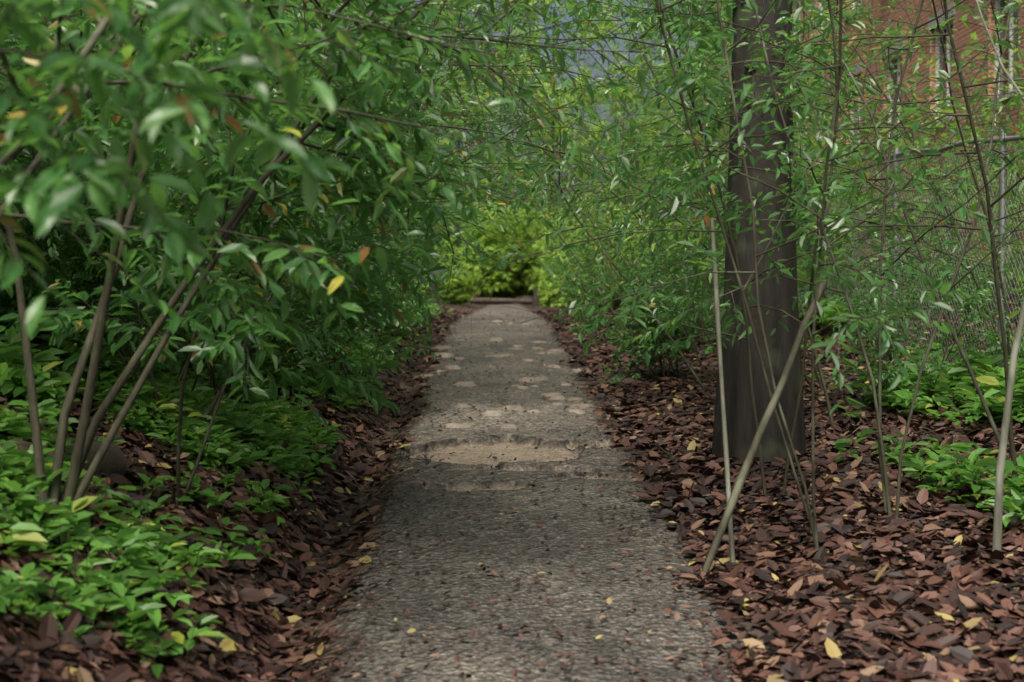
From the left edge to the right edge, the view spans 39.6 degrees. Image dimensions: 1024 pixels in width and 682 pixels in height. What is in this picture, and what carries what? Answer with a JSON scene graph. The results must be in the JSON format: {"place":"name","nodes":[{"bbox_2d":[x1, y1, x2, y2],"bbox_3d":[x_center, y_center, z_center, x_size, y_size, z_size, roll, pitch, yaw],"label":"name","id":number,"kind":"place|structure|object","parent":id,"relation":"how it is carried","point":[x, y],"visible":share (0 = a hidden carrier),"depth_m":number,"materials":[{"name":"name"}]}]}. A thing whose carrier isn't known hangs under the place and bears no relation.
{"place":"outdoors","nodes":[
{"label":"outdoors","id":0,"kind":"place"},
{"bbox_2d":[299,0,696,295],"label":"sky","id":1,"kind":"structure","parent":0,"point":[590,61],"materials":[{"name":"grey"}]},
{"bbox_2d":[0,281,1023,681],"bbox_3d":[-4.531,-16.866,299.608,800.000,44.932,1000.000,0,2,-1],"label":"ground","id":2,"kind":"structure","parent":0,"point":[472,469],"depth_m":6.46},
{"bbox_2d":[0,13,106,189],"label":"shrub","id":3,"kind":"object","parent":2,"relation":"on","point":[66,48],"visible":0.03,"depth_m":7.98,"materials":[{"name":"green plant"}]},
{"bbox_2d":[0,25,118,146],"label":"shrub","id":4,"kind":"object","parent":2,"relation":"on","point":[22,45],"visible":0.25,"depth_m":6.09,"materials":[{"name":"green plant"}]},
{"bbox_2d":[0,438,126,476],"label":"log","id":5,"kind":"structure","parent":2,"relation":"on","point":[113,460],"depth_m":5.79,"materials":[{"name":"brown wood"}]},
{"bbox_2d":[0,0,139,261],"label":"shrub","id":6,"kind":"object","parent":2,"relation":"on","point":[3,136],"visible":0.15,"depth_m":6.83,"materials":[{"name":"green plant"}]},
{"bbox_2d":[0,8,155,270],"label":"shrub","id":7,"kind":"object","parent":2,"relation":"on","point":[13,104],"visible":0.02,"depth_m":8.70,"materials":[{"name":"green plant"}]},
{"bbox_2d":[0,3,179,259],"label":"shrub","id":8,"kind":"object","parent":2,"relation":"on","point":[51,251],"visible":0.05,"depth_m":6.38,"materials":[{"name":"green plant"}]},
{"bbox_2d":[0,0,185,269],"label":"shrub","id":9,"kind":"object","parent":2,"relation":"on","point":[1,3],"visible":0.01,"depth_m":10.09,"materials":[{"name":"green plant"}]},
{"bbox_2d":[0,101,202,346],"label":"shrub","id":10,"kind":"object","parent":2,"relation":"on","point":[43,245],"visible":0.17,"depth_m":7.99,"materials":[{"name":"green plant"}]},
{"bbox_2d":[2,1,303,278],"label":"sap tree","id":11,"kind":"object","parent":2,"relation":"on","point":[263,22],"visible":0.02,"depth_m":10.19,"materials":[{"name":"green plant"}]},
{"bbox_2d":[0,93,327,332],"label":"shrub","id":12,"kind":"object","parent":2,"relation":"on","point":[68,264],"visible":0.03,"depth_m":9.10,"materials":[{"name":"green plant"}]},
{"bbox_2d":[0,0,352,336],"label":"sap tree","id":13,"kind":"object","parent":2,"relation":"on","point":[62,201],"visible":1,"depth_m":2.62,"materials":[{"name":"green plant"}]},
{"bbox_2d":[0,16,371,400],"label":"shrub","id":14,"kind":"object","parent":2,"relation":"on","point":[59,273],"visible":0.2,"depth_m":7.32,"materials":[{"name":"green plant"}]},
{"bbox_2d":[6,2,431,399],"bbox_3d":[-1.772,-0.928,8.308,2.580,2.910,2.722,0,2,-1],"label":"shrub","id":15,"kind":"object","parent":2,"relation":"on","point":[214,384],"visible":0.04,"depth_m":8.22,"materials":[{"name":"green plant"}]},
{"bbox_2d":[77,0,410,388],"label":"shrub","id":16,"kind":"object","parent":2,"relation":"on","point":[306,321],"visible":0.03,"depth_m":9.02,"materials":[{"name":"green plant"}]},
{"bbox_2d":[0,0,510,505],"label":"shrub","id":17,"kind":"object","parent":2,"relation":"on","point":[242,296],"visible":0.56,"depth_m":5.58,"materials":[{"name":"green plant"}]},
{"bbox_2d":[0,0,525,285],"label":"arch tree","id":18,"kind":"object","parent":2,"relation":"on","point":[468,22],"visible":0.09,"depth_m":6.71,"materials":[{"name":"green plant"}]},
{"bbox_2d":[69,11,481,399],"bbox_3d":[-1.021,-0.451,6.686,1.693,1.986,2.895,-1,2,-37],"label":"shrub","id":19,"kind":"object","parent":2,"relation":"on","point":[246,162],"visible":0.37,"depth_m":6.26,"materials":[{"name":"green plant"}]},
{"bbox_2d":[0,0,603,340],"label":"arch tree","id":20,"kind":"object","parent":2,"relation":"on","point":[314,279],"visible":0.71,"depth_m":4.47,"materials":[{"name":"green plant"}]},
{"bbox_2d":[173,120,441,409],"bbox_3d":[-1.533,-0.540,10.042,2.066,2.151,2.061,0,2,-1],"label":"shrub","id":21,"kind":"object","parent":2,"relation":"on","point":[338,337],"visible":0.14,"depth_m":10.10,"materials":[{"name":"green plant"}]},
{"bbox_2d":[162,67,487,382],"bbox_3d":[-1.556,-0.923,10.903,2.758,2.816,3.056,0,2,-1],"label":"shrub","id":22,"kind":"object","parent":2,"relation":"on","point":[444,273],"visible":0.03,"depth_m":10.41,"materials":[{"name":"green plant"}]},
{"bbox_2d":[183,18,485,359],"bbox_3d":[-1.903,-1.317,12.063,3.210,3.057,2.390,1,2,34],"label":"shrub","id":23,"kind":"object","parent":2,"relation":"on","point":[358,172],"visible":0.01,"depth_m":12.15,"materials":[{"name":"green plant"}]},
{"bbox_2d":[241,2,443,332],"bbox_3d":[-1.366,-1.287,10.856,1.525,3.166,1.577,0,2,13],"label":"sap tree","id":24,"kind":"object","parent":2,"relation":"on","point":[357,101],"visible":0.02,"depth_m":10.66,"materials":[{"name":"green plant"}]},
{"bbox_2d":[0,0,732,524],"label":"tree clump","id":25,"kind":"object","parent":2,"relation":"on","point":[84,440],"visible":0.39,"depth_m":5.26,"materials":[{"name":"green plant"}]},
{"bbox_2d":[0,0,767,427],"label":"arch tree","id":26,"kind":"object","parent":2,"relation":"on","point":[534,122],"visible":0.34,"depth_m":7.76,"materials":[{"name":"green plant"}]},
{"bbox_2d":[282,0,530,339],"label":"tree","id":27,"kind":"object","parent":2,"relation":"on","point":[437,243],"visible":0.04,"depth_m":14.20,"materials":[{"name":"green plant"}]},
{"bbox_2d":[269,116,565,330],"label":"shrub","id":28,"kind":"object","parent":2,"relation":"on","point":[455,239],"visible":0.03,"depth_m":14.64,"materials":[{"name":"green plant"}]},
{"bbox_2d":[361,173,486,336],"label":"shrub","id":29,"kind":"object","parent":2,"relation":"on","point":[441,243],"visible":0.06,"depth_m":15.66,"materials":[{"name":"green plant"}]},
{"bbox_2d":[243,0,616,377],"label":"arch tree","id":30,"kind":"object","parent":2,"relation":"on","point":[501,195],"visible":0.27,"depth_m":10.59,"materials":[{"name":"green plant"}]},
{"bbox_2d":[316,0,555,356],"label":"tree","id":31,"kind":"object","parent":2,"relation":"on","point":[533,22],"visible":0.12,"depth_m":10.71,"materials":[{"name":"green plant"}]},
{"bbox_2d":[415,248,458,298],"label":"shrub","id":32,"kind":"object","parent":2,"relation":"on","point":[440,285],"visible":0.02,"depth_m":41.86,"materials":[{"name":"green plant"}]},
{"bbox_2d":[279,0,605,314],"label":"tree","id":33,"kind":"object","parent":2,"relation":"on","point":[450,83],"visible":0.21,"depth_m":13.22,"materials":[{"name":"green plant"}]},
{"bbox_2d":[369,0,524,304],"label":"tree","id":34,"kind":"object","parent":2,"relation":"on","point":[434,286],"visible":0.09,"depth_m":40.21,"materials":[{"name":"green plant"}]},
{"bbox_2d":[438,269,471,305],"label":"shrub","id":35,"kind":"object","parent":2,"relation":"on","point":[465,296],"visible":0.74,"depth_m":45.42,"materials":[{"name":"green plant"}]},
{"bbox_2d":[420,201,496,294],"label":"shrub","id":36,"kind":"object","parent":2,"relation":"on","point":[471,228],"visible":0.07,"depth_m":62.91,"materials":[{"name":"green plant"}]},
{"bbox_2d":[409,55,540,251],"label":"tree","id":37,"kind":"object","parent":2,"relation":"on","point":[454,124],"visible":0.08,"depth_m":60.31,"materials":[{"name":"green plant"}]},
{"bbox_2d":[437,216,526,297],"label":"shrub","id":38,"kind":"object","parent":2,"relation":"on","point":[496,278],"visible":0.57,"depth_m":62.28,"materials":[{"name":"green plant"}]},
{"bbox_2d":[306,0,667,346],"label":"arch tree","id":39,"kind":"object","parent":2,"relation":"on","point":[567,63],"visible":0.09,"depth_m":16.25,"materials":[{"name":"green plant"}]},
{"bbox_2d":[468,298,532,303],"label":"log step","id":40,"kind":"object","parent":2,"relation":"on","point":[499,300],"visible":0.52,"depth_m":57.07,"materials":[{"name":"brown wood"}]},
{"bbox_2d":[418,320,592,428],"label":"stones","id":41,"kind":"object","parent":2,"relation":"on","point":[556,396],"visible":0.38,"depth_m":12.24,"materials":[{"name":"beige stone"}]},
{"bbox_2d":[468,205,544,298],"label":"shrub","id":42,"kind":"object","parent":2,"relation":"on","point":[495,294],"visible":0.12,"depth_m":64.82,"materials":[{"name":"green plant"}]},
{"bbox_2d":[0,256,1023,681],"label":"leaf litter","id":43,"kind":"object","parent":2,"relation":"on","point":[874,602],"visible":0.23,"depth_m":5.96,"materials":[{"name":"brown plant"}]},
{"bbox_2d":[0,252,1023,678],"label":"ground cover","id":44,"kind":"object","parent":2,"relation":"on","point":[274,426],"visible":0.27,"depth_m":6.76,"materials":[{"name":"green plant"}]},
{"bbox_2d":[366,2,662,322],"bbox_3d":[0.057,-1.815,15.252,3.440,3.919,2.513,-1,2,-24],"label":"tree","id":45,"kind":"object","parent":2,"relation":"on","point":[557,226],"visible":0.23,"depth_m":15.40,"materials":[{"name":"green plant"}]},
{"bbox_2d":[486,25,607,258],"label":"tree","id":46,"kind":"object","parent":2,"relation":"on","point":[595,127],"visible":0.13,"depth_m":60.98,"materials":[{"name":"green plant"}]},
{"bbox_2d":[454,0,644,263],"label":"tree","id":47,"kind":"object","parent":2,"relation":"on","point":[577,96],"visible":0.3,"depth_m":17.18,"materials":[{"name":"green plant"}]},
{"bbox_2d":[537,269,571,307],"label":"shrub","id":48,"kind":"object","parent":2,"relation":"on","point":[544,303],"visible":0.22,"depth_m":42.08,"materials":[{"name":"green plant"}]},
{"bbox_2d":[518,212,595,292],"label":"shrub","id":49,"kind":"object","parent":2,"relation":"on","point":[533,264],"visible":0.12,"depth_m":62.93,"materials":[{"name":"green plant"}]},
{"bbox_2d":[540,212,583,307],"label":"shrub","id":50,"kind":"object","parent":2,"relation":"on","point":[550,286],"visible":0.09,"depth_m":38.22,"materials":[{"name":"green plant"}]},
{"bbox_2d":[492,0,653,314],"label":"tree","id":51,"kind":"object","parent":2,"relation":"on","point":[597,96],"visible":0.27,"depth_m":22.92,"materials":[{"name":"green plant"}]},
{"bbox_2d":[496,0,650,305],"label":"tree","id":52,"kind":"object","parent":2,"relation":"on","point":[587,64],"visible":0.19,"depth_m":47.26,"materials":[{"name":"plant"}]},
{"bbox_2d":[427,1,726,330],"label":"tree","id":53,"kind":"object","parent":2,"relation":"on","point":[565,232],"visible":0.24,"depth_m":16.97,"materials":[{"name":"green plant"}]},
{"bbox_2d":[443,0,728,301],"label":"tree","id":54,"kind":"object","parent":2,"relation":"on","point":[582,116],"visible":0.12,"depth_m":20.10,"materials":[{"name":"green plant"}]},
{"bbox_2d":[558,237,632,309],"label":"shrub","id":55,"kind":"object","parent":2,"relation":"on","point":[568,302],"visible":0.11,"depth_m":26.16,"materials":[{"name":"green plant"}]},
{"bbox_2d":[552,190,644,296],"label":"shrub","id":56,"kind":"object","parent":2,"relation":"on","point":[616,240],"visible":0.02,"depth_m":28.57,"materials":[{"name":"green plant"}]},
{"bbox_2d":[518,194,680,328],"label":"shrub","id":57,"kind":"object","parent":2,"relation":"on","point":[599,277],"visible":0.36,"depth_m":17.73,"materials":[{"name":"green plant"}]},
{"bbox_2d":[545,188,653,325],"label":"shrub","id":58,"kind":"object","parent":2,"relation":"on","point":[566,288],"visible":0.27,"depth_m":19.95,"materials":[{"name":"green plant"}]},
{"bbox_2d":[538,186,671,314],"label":"shrub","id":59,"kind":"object","parent":2,"relation":"on","point":[559,238],"visible":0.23,"depth_m":21.90,"materials":[{"name":"green plant"}]},
{"bbox_2d":[564,67,661,219],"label":"tree","id":60,"kind":"object","parent":2,"relation":"on","point":[587,127],"visible":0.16,"depth_m":87.09,"materials":[{"name":"green plant"}]},
{"bbox_2d":[416,0,811,353],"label":"shrub","id":61,"kind":"object","parent":2,"relation":"on","point":[553,215],"visible":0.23,"depth_m":13.87,"materials":[{"name":"green plant"}]},
{"bbox_2d":[545,8,710,265],"bbox_3d":[2.156,-2.947,23.273,3.136,4.758,2.732,-1,2,-22],"label":"sap tree","id":62,"kind":"object","parent":2,"relation":"on","point":[588,97],"visible":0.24,"depth_m":22.99,"materials":[{"name":"green plant"}]},
{"bbox_2d":[444,1,818,302],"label":"sap tree","id":63,"kind":"object","parent":2,"relation":"on","point":[577,135],"visible":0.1,"depth_m":22.61,"materials":[{"name":"green plant"}]},
{"bbox_2d":[292,0,977,387],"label":"arch tree","id":64,"kind":"object","parent":2,"relation":"on","point":[560,134],"visible":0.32,"depth_m":11.67,"materials":[{"name":"green plant"}]},
{"bbox_2d":[461,0,823,394],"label":"shrub","id":65,"kind":"object","parent":2,"relation":"on","point":[654,259],"visible":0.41,"depth_m":10.50,"materials":[{"name":"green plant"}]},
{"bbox_2d":[568,267,722,385],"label":"shrub","id":66,"kind":"object","parent":2,"relation":"on","point":[664,338],"visible":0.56,"depth_m":12.45,"materials":[{"name":"green plant"}]},
{"bbox_2d":[611,0,694,217],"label":"tree","id":67,"kind":"object","parent":2,"relation":"on","point":[668,93],"visible":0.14,"depth_m":82.56,"materials":[{"name":"green plant"}]},
{"bbox_2d":[490,1,815,256],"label":"sap tree","id":68,"kind":"object","parent":2,"relation":"on","point":[609,151],"visible":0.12,"depth_m":19.91,"materials":[{"name":"green plant"}]},
{"bbox_2d":[609,216,701,308],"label":"shrub","id":69,"kind":"object","parent":2,"relation":"on","point":[649,223],"visible":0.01,"depth_m":23.47,"materials":[{"name":"green plant"}]},
{"bbox_2d":[625,93,696,214],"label":"tree","id":70,"kind":"object","parent":2,"relation":"on","point":[661,107],"visible":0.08,"depth_m":96.28,"materials":[{"name":"green plant"}]},
{"bbox_2d":[620,139,728,328],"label":"shrub","id":71,"kind":"object","parent":2,"relation":"on","point":[649,254],"visible":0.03,"depth_m":16.54,"materials":[{"name":"green plant"}]},
{"bbox_2d":[347,0,1020,548],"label":"shrub","id":72,"kind":"object","parent":2,"relation":"on","point":[685,82],"visible":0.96,"depth_m":5.79,"materials":[{"name":"green plant"}]},
{"bbox_2d":[581,0,846,245],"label":"sap tree","id":73,"kind":"object","parent":2,"relation":"on","point":[667,107],"visible":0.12,"depth_m":17.85,"materials":[{"name":"green plant"}]},
{"bbox_2d":[710,218,735,568],"bbox_3d":[0.910,0.213,6.152,0.024,1.507,0.323,0,2,-10],"label":"stick","id":74,"kind":"object","parent":2,"relation":"on","point":[723,407],"visible":0.76,"depth_m":6.15,"materials":[{"name":"wood"}]},
{"bbox_2d":[653,184,833,336],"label":"shrub","id":75,"kind":"object","parent":2,"relation":"on","point":[711,282],"visible":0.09,"depth_m":14.34,"materials":[{"name":"green plant"}]},
{"bbox_2d":[549,96,942,387],"bbox_3d":[1.870,-0.750,11.806,2.969,2.389,2.583,1,2,32],"label":"shrub","id":76,"kind":"object","parent":2,"relation":"on","point":[698,288],"visible":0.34,"depth_m":11.68,"materials":[{"name":"green plant"}]},
{"bbox_2d":[475,0,1023,496],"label":"shrub","id":77,"kind":"object","parent":2,"relation":"on","point":[703,90],"visible":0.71,"depth_m":7.04,"materials":[{"name":"green plant"}]},
{"bbox_2d":[712,0,805,467],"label":"tree trunk","id":78,"kind":"object","parent":2,"relation":"on","point":[741,430],"visible":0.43,"depth_m":8.25,"materials":[{"name":"brown plant"}]},
{"bbox_2d":[696,282,826,586],"bbox_3d":[1.064,0.375,6.018,0.822,1.258,0.032,-1,2,-40],"label":"leaning stick","id":79,"kind":"object","parent":2,"relation":"on","point":[745,470],"visible":0.93,"depth_m":5.98,"materials":[{"name":"wood"}]},
{"bbox_2d":[612,0,911,192],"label":"sap tree","id":80,"kind":"object","parent":2,"relation":"on","point":[821,122],"visible":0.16,"depth_m":11.97,"materials":[{"name":"green plant"}]},
{"bbox_2d":[624,6,928,428],"bbox_3d":[1.611,-0.846,9.614,1.738,3.006,2.018,0,2,-17],"label":"shrub","id":81,"kind":"object","parent":2,"relation":"on","point":[706,163],"visible":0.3,"depth_m":9.61,"materials":[{"name":"green plant"}]},
{"bbox_2d":[662,0,929,322],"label":"sap tree","id":82,"kind":"object","parent":2,"relation":"on","point":[877,87],"visible":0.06,"depth_m":15.51,"materials":[{"name":"green plant"}]},
{"bbox_2d":[602,0,1023,517],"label":"shrub","id":83,"kind":"object","parent":2,"relation":"on","point":[662,182],"visible":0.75,"depth_m":6.85,"materials":[{"name":"green plant"}]},
{"bbox_2d":[693,0,951,292],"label":"sap tree","id":84,"kind":"object","parent":2,"relation":"on","point":[864,90],"visible":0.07,"depth_m":17.61,"materials":[{"name":"green plant"}]},
{"bbox_2d":[647,128,1023,366],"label":"chain link fence","id":85,"kind":"object","parent":2,"relation":"on","point":[1002,202],"visible":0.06,"depth_m":11.84,"materials":[{"name":"grey"}]},
{"bbox_2d":[722,0,965,321],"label":"sap tree","id":86,"kind":"object","parent":2,"relation":"on","point":[871,56],"visible":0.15,"depth_m":15.90,"materials":[{"name":"green plant"}]},
{"bbox_2d":[796,97,892,295],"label":"shrub","id":87,"kind":"object","parent":2,"relation":"on","point":[837,216],"visible":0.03,"depth_m":18.16,"materials":[{"name":"green plant"}]},
{"bbox_2d":[671,0,1023,477],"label":"shrub","id":88,"kind":"object","parent":2,"relation":"on","point":[863,174],"visible":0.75,"depth_m":7.26,"materials":[{"name":"green plant"}]},
{"bbox_2d":[690,0,1023,358],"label":"sap tree","id":89,"kind":"object","parent":2,"relation":"on","point":[928,173],"visible":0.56,"depth_m":9.85,"materials":[{"name":"green plant"}]},
{"bbox_2d":[697,0,1023,277],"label":"brick building","id":90,"kind":"structure","parent":2,"relation":"on","point":[960,37],"depth_m":26.28,"materials":[{"name":"red brick"}]},
{"bbox_2d":[799,185,932,322],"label":"shrub","id":91,"kind":"object","parent":2,"relation":"on","point":[862,264],"visible":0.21,"depth_m":15.59,"materials":[{"name":"green plant"}]},
{"bbox_2d":[796,4,1018,296],"bbox_3d":[4.621,-2.146,16.871,2.987,3.729,3.456,0,2,-1],"label":"shrub","id":92,"kind":"object","parent":2,"relation":"on","point":[928,83],"visible":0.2,"depth_m":16.41,"materials":[{"name":"green plant"}]},
{"bbox_2d":[796,19,1023,326],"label":"shrub","id":93,"kind":"object","parent":2,"relation":"on","point":[916,142],"visible":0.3,"depth_m":14.09,"materials":[{"name":"green plant"}]},
{"bbox_2d":[806,0,1022,288],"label":"sap tree","id":94,"kind":"object","parent":2,"relation":"on","point":[883,64],"visible":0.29,"depth_m":16.13,"materials":[{"name":"green plant"}]},
{"bbox_2d":[857,141,973,264],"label":"shrub","id":95,"kind":"object","parent":2,"relation":"on","point":[931,223],"visible":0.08,"depth_m":23.53,"materials":[{"name":"green plant"}]},
{"bbox_2d":[812,15,1022,280],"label":"shrub","id":96,"kind":"object","parent":2,"relation":"on","point":[902,157],"visible":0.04,"depth_m":21.77,"materials":[{"name":"green plant"}]},
{"bbox_2d":[824,230,1020,415],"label":"shrub","id":97,"kind":"object","parent":2,"relation":"on","point":[894,337],"visible":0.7,"depth_m":9.70,"materials":[{"name":"green plant"}]},
{"bbox_2d":[846,0,1023,331],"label":"sap tree","id":98,"kind":"object","parent":2,"relation":"on","point":[919,75],"visible":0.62,"depth_m":13.09,"materials":[{"name":"green plant"}]},
{"bbox_2d":[854,52,1015,285],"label":"shrub","id":99,"kind":"object","parent":2,"relation":"on","point":[946,179],"visible":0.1,"depth_m":19.72,"materials":[{"name":"green plant"}]},
{"bbox_2d":[869,119,1023,345],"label":"shrub","id":100,"kind":"object","parent":2,"relation":"on","point":[914,294],"visible":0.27,"depth_m":12.66,"materials":[{"name":"green plant"}]},
{"bbox_2d":[888,0,1023,301],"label":"shrub","id":101,"kind":"object","parent":2,"relation":"on","point":[975,79],"visible":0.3,"depth_m":15.98,"materials":[{"name":"green plant"}]},
{"bbox_2d":[912,61,1023,312],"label":"shrub","id":102,"kind":"object","parent":2,"relation":"on","point":[915,66],"visible":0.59,"depth_m":10.98,"materials":[{"name":"green plant"}]},
{"bbox_2d":[915,0,1023,565],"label":"grey tree","id":103,"kind":"object","parent":2,"relation":"on","point":[997,522],"visible":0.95,"depth_m":5.70,"materials":[{"name":"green plant"}]},
{"bbox_2d":[927,55,1023,255],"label":"shrub","id":104,"kind":"object","parent":2,"relation":"on","point":[983,107],"visible":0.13,"depth_m":19.29,"materials":[{"name":"green plant"}]},
{"bbox_2d":[982,15,1023,175],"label":"sap tree","id":105,"kind":"object","parent":2,"relation":"on","point":[1021,168],"visible":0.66,"depth_m":8.34,"materials":[{"name":"green plant"}]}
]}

